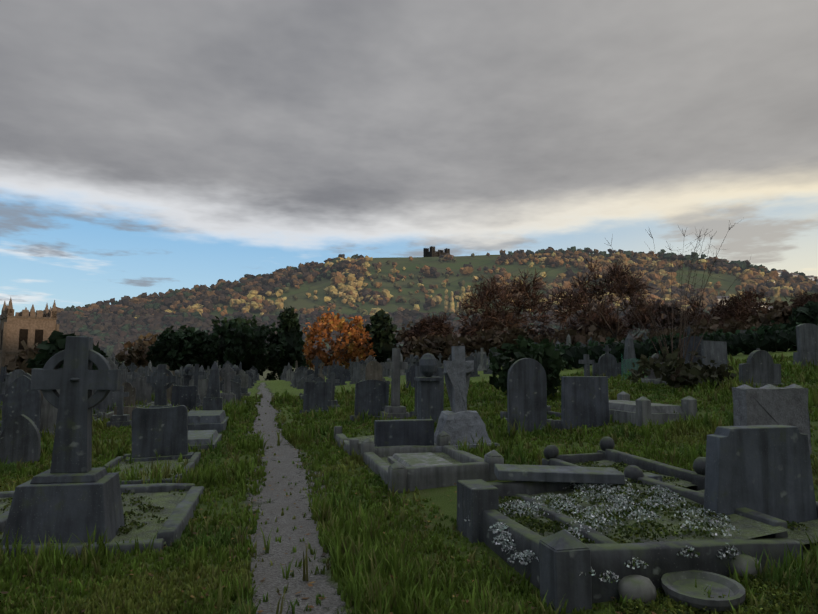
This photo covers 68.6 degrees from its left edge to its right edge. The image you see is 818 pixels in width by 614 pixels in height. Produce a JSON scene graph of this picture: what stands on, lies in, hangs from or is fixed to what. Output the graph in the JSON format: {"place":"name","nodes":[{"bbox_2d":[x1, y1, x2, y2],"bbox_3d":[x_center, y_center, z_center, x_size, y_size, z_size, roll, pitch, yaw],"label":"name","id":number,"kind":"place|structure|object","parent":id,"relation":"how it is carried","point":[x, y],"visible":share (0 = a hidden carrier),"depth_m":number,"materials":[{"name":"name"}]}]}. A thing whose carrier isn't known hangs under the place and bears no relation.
{"place":"outdoors","nodes":[
{"label":"outdoors","id":0,"kind":"place"},
{"bbox_2d":[0,491,187,543],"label":"grave bed","id":1,"kind":"object","parent":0,"point":[168,501],"visible":0.27,"depth_m":6.63,"materials":[{"name":"plant"}]},
{"bbox_2d":[241,382,362,613],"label":"path gravel","id":2,"kind":"structure","parent":0,"point":[274,580],"depth_m":5.79,"materials":[{"name":"gravel"}]},
{"bbox_2d":[0,349,817,613],"bbox_3d":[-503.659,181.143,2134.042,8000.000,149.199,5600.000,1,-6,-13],"label":"terrain","id":3,"kind":"structure","parent":0,"point":[440,497],"depth_m":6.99,"materials":[{"name":"green plant"}]},
{"bbox_2d":[0,414,40,463],"bbox_3d":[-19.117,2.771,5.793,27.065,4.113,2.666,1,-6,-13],"label":"headstone","id":4,"kind":"object","parent":3,"relation":"on","point":[20,437],"visible":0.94,"depth_m":9.96,"materials":[{"name":"stone"}]},
{"bbox_2d":[0,375,44,436],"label":"gravestone","id":5,"kind":"object","parent":3,"relation":"on","point":[20,397],"visible":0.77,"depth_m":13.54,"materials":[{"name":"stone"}]},
{"bbox_2d":[3,340,48,373],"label":"belt tree","id":6,"kind":"object","parent":3,"relation":"on","point":[20,360],"visible":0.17,"depth_m":78.50,"materials":[{"name":"brown plant"}]},
{"bbox_2d":[0,298,59,373],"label":"church tower","id":7,"kind":"structure","parent":3,"relation":"on","point":[30,329],"depth_m":99.11,"materials":[{"name":"stone"}]},
{"bbox_2d":[40,389,59,434],"bbox_3d":[-8.235,2.426,14.045,0.956,1.300,0.378,1,-6,-13],"label":"gravestone","id":8,"kind":"object","parent":3,"relation":"on","point":[49,411],"visible":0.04,"depth_m":13.95,"materials":[{"name":"stone"}]},
{"bbox_2d":[0,336,124,544],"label":"celtic cross","id":9,"kind":"object","parent":3,"relation":"on","point":[72,493],"visible":1,"depth_m":5.56,"materials":[{"name":"stone"}]},
{"bbox_2d":[25,330,107,369],"bbox_3d":[-22.935,3.998,40.471,5.139,4.946,4.691,1,-6,-13],"label":"yew tree","id":10,"kind":"object","parent":3,"relation":"on","point":[53,346],"visible":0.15,"depth_m":39.34,"materials":[{"name":"green plant"}]},
{"bbox_2d":[0,364,176,434],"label":"gravestones","id":11,"kind":"object","parent":3,"relation":"on","point":[161,379],"visible":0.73,"depth_m":15.60,"materials":[{"name":"stone"}]},
{"bbox_2d":[0,483,203,560],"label":"grave kerb","id":12,"kind":"structure","parent":3,"relation":"on","point":[174,525],"depth_m":5.81,"materials":[{"name":"stone"}]},
{"bbox_2d":[0,361,222,422],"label":"gravestones","id":13,"kind":"object","parent":3,"relation":"on","point":[212,399],"visible":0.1,"depth_m":18.32,"materials":[{"name":"stone"}]},
{"bbox_2d":[23,368,201,418],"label":"gravestones","id":14,"kind":"object","parent":3,"relation":"on","point":[186,396],"visible":0.15,"depth_m":20.65,"materials":[{"name":"stone"}]},
{"bbox_2d":[1,364,235,408],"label":"gravestones","id":15,"kind":"object","parent":3,"relation":"on","point":[227,394],"visible":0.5,"depth_m":23.43,"materials":[{"name":"stone"}]},
{"bbox_2d":[106,386,131,427],"bbox_3d":[-7.859,2.735,16.341,0.599,1.170,0.479,1,-6,-13],"label":"cross","id":16,"kind":"object","parent":3,"relation":"on","point":[119,419],"visible":0.79,"depth_m":16.27,"materials":[{"name":"stone"}]},
{"bbox_2d":[0,367,242,401],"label":"gravestones","id":17,"kind":"object","parent":3,"relation":"on","point":[125,377],"visible":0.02,"depth_m":27.96,"materials":[{"name":"stone"}]},
{"bbox_2d":[0,357,245,407],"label":"gravestones","id":18,"kind":"object","parent":3,"relation":"on","point":[141,385],"visible":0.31,"depth_m":25.72,"materials":[{"name":"stone"}]},
{"bbox_2d":[8,359,252,387],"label":"gravestones","id":19,"kind":"object","parent":3,"relation":"on","point":[228,362],"visible":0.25,"depth_m":42.69,"materials":[{"name":"stone"}]},
{"bbox_2d":[115,333,157,371],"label":"belt tree","id":20,"kind":"object","parent":3,"relation":"on","point":[136,355],"visible":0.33,"depth_m":128.29,"materials":[{"name":"brown plant"}]},
{"bbox_2d":[100,452,200,484],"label":"grave kerb","id":21,"kind":"structure","parent":3,"relation":"on","point":[196,456],"depth_m":9.27,"materials":[{"name":"stone"}]},
{"bbox_2d":[112,459,189,482],"bbox_3d":[-4.017,2.503,9.235,1.240,0.029,2.450,1,-6,-13],"label":"grave bed","id":22,"kind":"object","parent":21,"relation":"on","point":[124,465],"visible":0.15,"depth_m":9.60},
{"bbox_2d":[124,405,193,461],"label":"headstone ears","id":23,"kind":"object","parent":21,"relation":"on","point":[163,431],"visible":0.94,"depth_m":10.25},
{"bbox_2d":[110,353,247,391],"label":"gravestones","id":24,"kind":"object","parent":3,"relation":"on","point":[244,378],"visible":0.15,"depth_m":36.77,"materials":[{"name":"stone"}]},
{"bbox_2d":[146,325,213,372],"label":"yew tree","id":25,"kind":"object","parent":3,"relation":"on","point":[173,350],"visible":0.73,"depth_m":90.21,"materials":[{"name":"green plant"}]},
{"bbox_2d":[121,366,250,395],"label":"gravestones","id":26,"kind":"object","parent":3,"relation":"on","point":[244,392],"visible":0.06,"depth_m":33.71,"materials":[{"name":"stone"}]},
{"bbox_2d":[121,362,256,382],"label":"gravestones","id":27,"kind":"object","parent":3,"relation":"on","point":[208,370],"visible":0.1,"depth_m":55.91,"materials":[{"name":"stone"}]},
{"bbox_2d":[127,363,253,385],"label":"gravestones","id":28,"kind":"object","parent":3,"relation":"on","point":[131,367],"visible":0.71,"depth_m":46.54,"materials":[{"name":"stone"}]},
{"bbox_2d":[188,430,221,450],"bbox_3d":[-4.492,2.764,12.306,1.100,0.281,1.900,1,-6,-13],"label":"chest tomb","id":29,"kind":"object","parent":3,"relation":"on","point":[197,437],"visible":0.25,"depth_m":11.86,"materials":[{"name":"stone"}]},
{"bbox_2d":[188,410,228,433],"bbox_3d":[-5.261,2.955,15.357,1.100,0.478,2.000,1,-6,-13],"label":"chest tomb","id":30,"kind":"object","parent":3,"relation":"on","point":[208,420],"visible":0.5,"depth_m":14.52,"materials":[{"name":"stone"}]},
{"bbox_2d":[183,364,242,396],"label":"gravestones","id":31,"kind":"object","parent":3,"relation":"on","point":[187,369],"visible":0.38,"depth_m":31.29,"materials":[{"name":"stone"}]},
{"bbox_2d":[196,315,286,377],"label":"yew tree","id":32,"kind":"object","parent":3,"relation":"on","point":[238,341],"visible":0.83,"depth_m":92.91,"materials":[{"name":"green plant"}]},
{"bbox_2d":[264,305,308,380],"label":"yew tree","id":33,"kind":"object","parent":3,"relation":"on","point":[289,325],"visible":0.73,"depth_m":99.18,"materials":[{"name":"green plant"}]},
{"bbox_2d":[300,382,330,412],"bbox_3d":[-3.116,3.075,20.259,1.134,1.092,0.358,1,-6,-13],"label":"headstone","id":34,"kind":"object","parent":3,"relation":"on","point":[318,394],"visible":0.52,"depth_m":20.20,"materials":[{"name":"stone"}]},
{"bbox_2d":[302,308,376,369],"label":"beech tree","id":35,"kind":"object","parent":3,"relation":"on","point":[336,323],"visible":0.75,"depth_m":136.43,"materials":[{"name":"orange plant"}]},
{"bbox_2d":[314,361,381,381],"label":"gravestones","id":36,"kind":"object","parent":3,"relation":"on","point":[373,370],"visible":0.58,"depth_m":27.26,"materials":[{"name":"stone"}]},
{"bbox_2d":[299,365,415,398],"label":"gravestones","id":37,"kind":"object","parent":3,"relation":"on","point":[410,375],"visible":0.19,"depth_m":30.40,"materials":[{"name":"stone"}]},
{"bbox_2d":[334,419,400,455],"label":"grave kerb","id":38,"kind":"structure","parent":3,"relation":"on","point":[350,444],"depth_m":11.03,"materials":[{"name":"stone"}]},
{"bbox_2d":[350,380,388,420],"bbox_3d":[-1.050,2.608,16.663,1.151,1.170,0.358,1,-6,-13],"label":"headstone","id":39,"kind":"object","parent":3,"relation":"on","point":[372,396],"visible":0.73,"depth_m":16.62,"materials":[{"name":"stone"}]},
{"bbox_2d":[366,309,403,362],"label":"belt tree","id":40,"kind":"object","parent":3,"relation":"on","point":[383,328],"visible":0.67,"depth_m":148.00,"materials":[{"name":"green plant"}]},
{"bbox_2d":[380,348,409,418],"bbox_3d":[-0.382,2.124,16.505,0.749,1.971,0.599,1,-6,-13],"label":"cross","id":41,"kind":"object","parent":3,"relation":"on","point":[395,408],"visible":0.85,"depth_m":16.40,"materials":[{"name":"stone"}]},
{"bbox_2d":[374,419,433,446],"bbox_3d":[-0.081,2.253,10.197,1.002,0.654,0.200,1,-6,-13],"label":"gravestone","id":42,"kind":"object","parent":3,"relation":"on","point":[417,432],"depth_m":10.12,"materials":[{"name":"stone"}]},
{"bbox_2d":[0,461,817,613],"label":"ground cover plants","id":43,"kind":"object","parent":3,"relation":"on","point":[670,605],"visible":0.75,"depth_m":4.82,"materials":[{"name":"green plant"}]},
{"bbox_2d":[1,397,817,613],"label":"fallen leaves","id":44,"kind":"object","parent":3,"relation":"on","point":[260,611],"visible":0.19,"depth_m":4.67,"materials":[{"name":"brown plant"}]},
{"bbox_2d":[394,321,445,353],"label":"belt tree","id":45,"kind":"object","parent":3,"relation":"on","point":[398,338],"visible":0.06,"depth_m":168.64,"materials":[{"name":"green plant"}]},
{"bbox_2d":[381,452,460,464],"bbox_3d":[0.220,2.363,8.891,1.300,0.118,2.350,1,-6,-13],"label":"grave bed","id":46,"kind":"object","parent":3,"relation":"on","point":[443,456],"visible":0.06,"depth_m":9.51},
{"bbox_2d":[387,452,451,466],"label":"grave slab","id":47,"kind":"structure","parent":46,"relation":"on","point":[418,459],"depth_m":8.98,"materials":[{"name":"stone"}]},
{"bbox_2d":[410,366,443,416],"bbox_3d":[0.542,2.350,16.474,1.012,1.437,0.358,1,-6,-13],"label":"headstone","id":48,"kind":"object","parent":3,"relation":"on","point":[439,372],"visible":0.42,"depth_m":16.52,"materials":[{"name":"stone"}]},
{"bbox_2d":[400,311,460,348],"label":"bare tree","id":49,"kind":"object","parent":3,"relation":"on","point":[437,325],"visible":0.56,"depth_m":153.13,"materials":[{"name":"brown plant"}]},
{"bbox_2d":[402,333,461,363],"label":"belt tree","id":50,"kind":"object","parent":3,"relation":"on","point":[422,345],"visible":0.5,"depth_m":120.58,"materials":[{"name":"brown plant"}]},
{"bbox_2d":[361,431,503,492],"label":"grave kerb","id":51,"kind":"structure","parent":3,"relation":"on","point":[401,477],"depth_m":7.79,"materials":[{"name":"stone"}]},
{"bbox_2d":[364,354,511,379],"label":"gravestones","id":52,"kind":"object","parent":3,"relation":"on","point":[411,360],"visible":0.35,"depth_m":37.08,"materials":[{"name":"stone"}]},
{"bbox_2d":[285,342,599,380],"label":"gravestones","id":53,"kind":"object","parent":3,"relation":"on","point":[288,374],"visible":0.15,"depth_m":59.95,"materials":[{"name":"stone"}]},
{"bbox_2d":[290,339,633,385],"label":"gravestones","id":54,"kind":"object","parent":3,"relation":"on","point":[348,374],"visible":0.31,"depth_m":47.05,"materials":[{"name":"stone"}]},
{"bbox_2d":[434,346,499,452],"bbox_3d":[0.909,1.623,10.633,1.140,1.865,0.822,1,-6,-13],"label":"stone cross","id":55,"kind":"object","parent":3,"relation":"on","point":[460,421],"visible":0.88,"depth_m":10.54,"materials":[{"name":"stone"}]},
{"bbox_2d":[291,337,643,382],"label":"gravestones","id":56,"kind":"object","parent":3,"relation":"on","point":[332,367],"visible":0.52,"depth_m":55.00,"materials":[{"name":"stone"}]},
{"bbox_2d":[307,336,648,376],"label":"gravestones","id":57,"kind":"object","parent":3,"relation":"on","point":[386,372],"visible":0.17,"depth_m":50.27,"materials":[{"name":"stone"}]},
{"bbox_2d":[414,353,560,429],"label":"gravestones","id":58,"kind":"object","parent":3,"relation":"on","point":[428,395],"visible":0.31,"depth_m":13.38,"materials":[{"name":"stone"}]},
{"bbox_2d":[464,308,524,335],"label":"bare tree","id":59,"kind":"object","parent":3,"relation":"on","point":[478,328],"visible":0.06,"depth_m":168.49,"materials":[{"name":"brown plant"}]},
{"bbox_2d":[455,324,538,356],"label":"belt tree","id":60,"kind":"object","parent":3,"relation":"on","point":[496,337],"visible":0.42,"depth_m":115.34,"materials":[{"name":"brown plant"}]},
{"bbox_2d":[293,326,702,387],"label":"gravestones","id":61,"kind":"object","parent":3,"relation":"on","point":[299,374],"visible":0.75,"depth_m":44.93,"materials":[{"name":"stone"}]},
{"bbox_2d":[451,267,558,337],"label":"bare tree","id":62,"kind":"object","parent":3,"relation":"on","point":[489,293],"visible":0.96,"depth_m":153.75,"materials":[{"name":"brown plant"}]},
{"bbox_2d":[326,336,702,408],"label":"gravestones","id":63,"kind":"object","parent":3,"relation":"on","point":[586,362],"visible":0.62,"depth_m":23.75,"materials":[{"name":"stone"}]},
{"bbox_2d":[297,330,745,388],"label":"gravestones","id":64,"kind":"object","parent":3,"relation":"on","point":[339,371],"visible":0.19,"depth_m":41.04,"materials":[{"name":"stone"}]},
{"bbox_2d":[457,479,591,613],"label":"stone posts","id":65,"kind":"object","parent":3,"relation":"on","point":[564,558],"visible":0.77,"depth_m":3.90,"materials":[{"name":"stone"}]},
{"bbox_2d":[507,358,546,435],"bbox_3d":[2.311,1.759,11.723,0.789,1.516,0.138,1,-6,-13],"label":"round headstone","id":66,"kind":"object","parent":3,"relation":"on","point":[526,388],"visible":0.92,"depth_m":11.68,"materials":[{"name":"stone"}]},
{"bbox_2d":[487,335,571,398],"bbox_3d":[3.716,1.911,18.596,2.543,2.147,2.471,-1,-6,8],"label":"holly shrub","id":67,"kind":"object","parent":3,"relation":"on","point":[543,354],"visible":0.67,"depth_m":18.14,"materials":[{"name":"green plant"}]},
{"bbox_2d":[335,331,744,388],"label":"gravestones","id":68,"kind":"object","parent":3,"relation":"on","point":[487,371],"visible":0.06,"depth_m":39.12,"materials":[{"name":"stone"}]},
{"bbox_2d":[332,288,816,365],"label":"woodland trees","id":69,"kind":"object","parent":3,"relation":"on","point":[664,317],"depth_m":174.56,"materials":[{"name":"brown plant"}]},
{"bbox_2d":[535,324,622,345],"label":"hedge","id":70,"kind":"object","parent":3,"relation":"on","point":[601,335],"visible":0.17,"depth_m":119.34,"materials":[{"name":"green plant"}]},
{"bbox_2d":[561,376,608,429],"bbox_3d":[3.510,1.913,11.938,1.000,1.051,0.141,1,-6,-13],"label":"gravestone","id":71,"kind":"object","parent":3,"relation":"on","point":[584,400],"visible":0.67,"depth_m":11.88,"materials":[{"name":"stone"}]},
{"bbox_2d":[557,301,634,339],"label":"bare tree","id":72,"kind":"object","parent":3,"relation":"on","point":[611,320],"visible":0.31,"depth_m":178.77,"materials":[{"name":"brown plant"}]},
{"bbox_2d":[538,253,660,338],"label":"bare tree","id":73,"kind":"object","parent":3,"relation":"on","point":[576,302],"visible":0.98,"depth_m":156.82,"materials":[{"name":"brown plant"}]},
{"bbox_2d":[592,353,622,377],"bbox_3d":[8.442,2.538,25.485,1.592,1.119,0.359,1,-6,-13],"label":"headstone","id":74,"kind":"object","parent":3,"relation":"on","point":[607,364],"visible":0.77,"depth_m":25.42,"materials":[{"name":"stone"}]},
{"bbox_2d":[542,436,705,490],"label":"grave kerb","id":75,"kind":"structure","parent":3,"relation":"on","point":[633,471],"depth_m":7.51,"materials":[{"name":"stone"}]},
{"bbox_2d":[621,333,638,373],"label":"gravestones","id":76,"kind":"object","parent":3,"relation":"on","point":[629,350],"visible":0.38,"depth_m":27.16,"materials":[{"name":"stone"}]},
{"bbox_2d":[575,460,696,486],"bbox_3d":[2.556,2.028,7.282,0.860,0.092,1.900,1,-6,-13],"label":"grave bed","id":77,"kind":"object","parent":3,"relation":"on","point":[679,482],"visible":0.08,"depth_m":6.90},
{"bbox_2d":[618,575,656,606],"bbox_3d":[1.490,1.856,3.913,0.224,0.191,0.233,0,-6,0],"label":"round stone","id":78,"kind":"object","parent":3,"relation":"on","point":[637,586],"visible":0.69,"depth_m":3.84,"materials":[{"name":"stone"}]},
{"bbox_2d":[621,351,659,378],"bbox_3d":[9.030,2.302,23.339,1.556,1.194,0.262,0,-6,0],"label":"netting fence","id":79,"kind":"object","parent":3,"relation":"on","point":[627,360],"visible":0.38,"depth_m":23.41,"materials":[{"name":"green"}]},
{"bbox_2d":[482,476,802,603],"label":"grave kerb","id":80,"kind":"structure","parent":3,"relation":"on","point":[661,559],"depth_m":4.24,"materials":[{"name":"stone"}]},
{"bbox_2d":[499,483,789,543],"bbox_3d":[1.692,1.776,5.115,1.820,0.158,1.950,1,-6,-13],"label":"grave bed","id":81,"kind":"object","parent":3,"relation":"on","point":[749,528],"visible":0.17,"depth_m":4.79,"materials":[{"name":"plant"}]},
{"bbox_2d":[609,391,697,425],"bbox_3d":[4.664,2.117,12.492,1.200,0.626,2.400,1,-6,-13],"label":"kerb","id":82,"kind":"object","parent":3,"relation":"on","point":[623,407],"visible":0.62,"depth_m":11.51,"materials":[{"name":"stone"}]},
{"bbox_2d":[620,297,686,334],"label":"bare tree","id":83,"kind":"object","parent":3,"relation":"on","point":[633,326],"visible":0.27,"depth_m":192.78,"materials":[{"name":"brown plant"}]},
{"bbox_2d":[633,326,676,341],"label":"belt tree","id":84,"kind":"object","parent":3,"relation":"on","point":[665,330],"visible":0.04,"depth_m":124.05,"materials":[{"name":"green plant"}]},
{"bbox_2d":[641,353,710,384],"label":"gravestones","id":85,"kind":"object","parent":3,"relation":"on","point":[652,378],"visible":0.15,"depth_m":21.23,"materials":[{"name":"stone"}]},
{"bbox_2d":[538,316,817,369],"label":"hedge","id":86,"kind":"object","parent":3,"relation":"on","point":[767,338],"visible":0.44,"depth_m":36.21,"materials":[{"name":"green plant"}]},
{"bbox_2d":[604,220,753,386],"bbox_3d":[8.435,-0.046,18.711,4.649,5.138,3.414,-2,-6,22],"label":"tall bare shrub","id":87,"kind":"object","parent":3,"relation":"on","point":[677,372],"visible":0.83,"depth_m":18.43,"materials":[{"name":"brown plant"}]},
{"bbox_2d":[628,346,735,388],"bbox_3d":[8.315,1.943,18.357,3.340,1.508,2.610,1,-6,-13],"label":"scrub shrub","id":88,"kind":"object","parent":3,"relation":"on","point":[696,373],"visible":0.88,"depth_m":17.91,"materials":[{"name":"green plant"}]},
{"bbox_2d":[661,570,745,610],"bbox_3d":[1.890,1.821,3.860,0.491,0.094,0.491,1,-6,-13],"label":"stone dish","id":89,"kind":"object","parent":3,"relation":"on","point":[679,586],"visible":0.94,"depth_m":3.84,"materials":[{"name":"stone"}]},
{"bbox_2d":[679,293,746,326],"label":"bare tree","id":90,"kind":"object","parent":3,"relation":"on","point":[694,313],"visible":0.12,"depth_m":170.57,"materials":[{"name":"brown plant"}]},
{"bbox_2d":[701,341,727,368],"bbox_3d":[10.850,1.883,21.255,1.198,1.378,0.358,1,-6,-13],"label":"headstone","id":91,"kind":"object","parent":3,"relation":"on","point":[716,351],"visible":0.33,"depth_m":21.26,"materials":[{"name":"stone"}]},
{"bbox_2d":[670,317,779,338],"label":"hedge","id":92,"kind":"object","parent":3,"relation":"on","point":[714,326],"visible":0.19,"depth_m":105.80,"materials":[{"name":"green plant"}]},
{"bbox_2d":[697,288,772,324],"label":"bare tree","id":93,"kind":"object","parent":3,"relation":"on","point":[738,311],"visible":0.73,"depth_m":146.25,"materials":[{"name":"brown plant"}]},
{"bbox_2d":[730,554,761,578],"bbox_3d":[2.334,1.814,4.174,0.226,0.181,0.236,1,-6,-13],"label":"round stone","id":94,"kind":"object","parent":3,"relation":"on","point":[742,560],"visible":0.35,"depth_m":4.11,"materials":[{"name":"stone"}]},
{"bbox_2d":[704,425,817,523],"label":"headstone","id":95,"kind":"object","parent":3,"relation":"on","point":[766,469],"visible":0.85,"depth_m":4.97,"materials":[{"name":"stone"}]},
{"bbox_2d":[739,350,786,387],"bbox_3d":[9.679,1.742,16.562,1.480,1.110,0.378,1,-6,-13],"label":"headstone","id":96,"kind":"object","parent":3,"relation":"on","point":[758,366],"visible":0.83,"depth_m":16.46,"materials":[{"name":"stone"}]},
{"bbox_2d":[732,384,811,454],"bbox_3d":[4.679,1.474,7.731,0.972,0.961,0.240,1,-6,-13],"label":"gravestone","id":97,"kind":"object","parent":3,"relation":"on","point":[769,404],"visible":0.69,"depth_m":7.65,"materials":[{"name":"stone"}]},
{"bbox_2d":[745,296,800,328],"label":"belt tree","id":98,"kind":"object","parent":3,"relation":"on","point":[779,313],"visible":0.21,"depth_m":126.81,"materials":[{"name":"brown plant"}]},
{"bbox_2d":[785,301,817,328],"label":"belt tree","id":99,"kind":"object","parent":3,"relation":"on","point":[807,312],"visible":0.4,"depth_m":87.40,"materials":[{"name":"green plant"}]},
{"bbox_2d":[787,288,817,310],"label":"bare tree","id":100,"kind":"object","parent":3,"relation":"on","point":[802,300],"visible":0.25,"depth_m":122.82,"materials":[{"name":"brown plant"}]},
{"bbox_2d":[793,323,817,366],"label":"headstone","id":101,"kind":"object","parent":3,"relation":"on","point":[807,340],"visible":0.9,"depth_m":22.62,"materials":[{"name":"stone"}]},
{"bbox_2d":[0,0,817,315],"label":"sky","id":102,"kind":"structure","parent":0,"point":[149,146],"materials":[{"name":"grey"}]},
{"bbox_2d":[118,253,816,380],"bbox_3d":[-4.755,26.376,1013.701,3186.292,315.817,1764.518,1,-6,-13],"label":"hill terrain","id":103,"kind":"structure","parent":0,"point":[303,300],"depth_m":931.25,"materials":[{"name":"plant"}]},
{"bbox_2d":[0,246,817,359],"bbox_3d":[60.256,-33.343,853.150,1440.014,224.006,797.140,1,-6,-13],"label":"hill trees","id":104,"kind":"object","parent":103,"relation":"on","point":[113,326],"visible":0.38,"depth_m":877.18,"materials":[{"name":"plant"}]},
{"bbox_2d":[423,246,449,256],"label":"castle","id":105,"kind":"structure","parent":103,"relation":"on","point":[432,252],"depth_m":1263.71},
{"bbox_2d":[717,271,817,309],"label":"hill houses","id":106,"kind":"structure","parent":103,"relation":"on","point":[810,277],"depth_m":926.37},
{"bbox_2d":[494,464,624,484],"bbox_3d":[1.509,1.695,6.084,1.252,0.152,0.324,0,-6,1],"label":"stone slab","id":107,"kind":"object","parent":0,"point":[559,474],"depth_m":5.93,"materials":[{"name":"stone"}]},
{"bbox_2d":[644,472,662,481],"bbox_3d":[2.619,1.910,6.586,0.260,0.140,0.260,1,-6,-13],"label":"grave flower block","id":108,"kind":"object","parent":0,"point":[653,476],"depth_m":6.52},
{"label":"grave kerb","id":109,"kind":"structure","parent":0,"visible":0},
{"bbox_2d":[699,490,817,543],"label":"grave bed","id":110,"kind":"object","parent":109,"relation":"in","point":[796,534],"visible":0.1,"depth_m":4.77,"materials":[{"name":"stone"}]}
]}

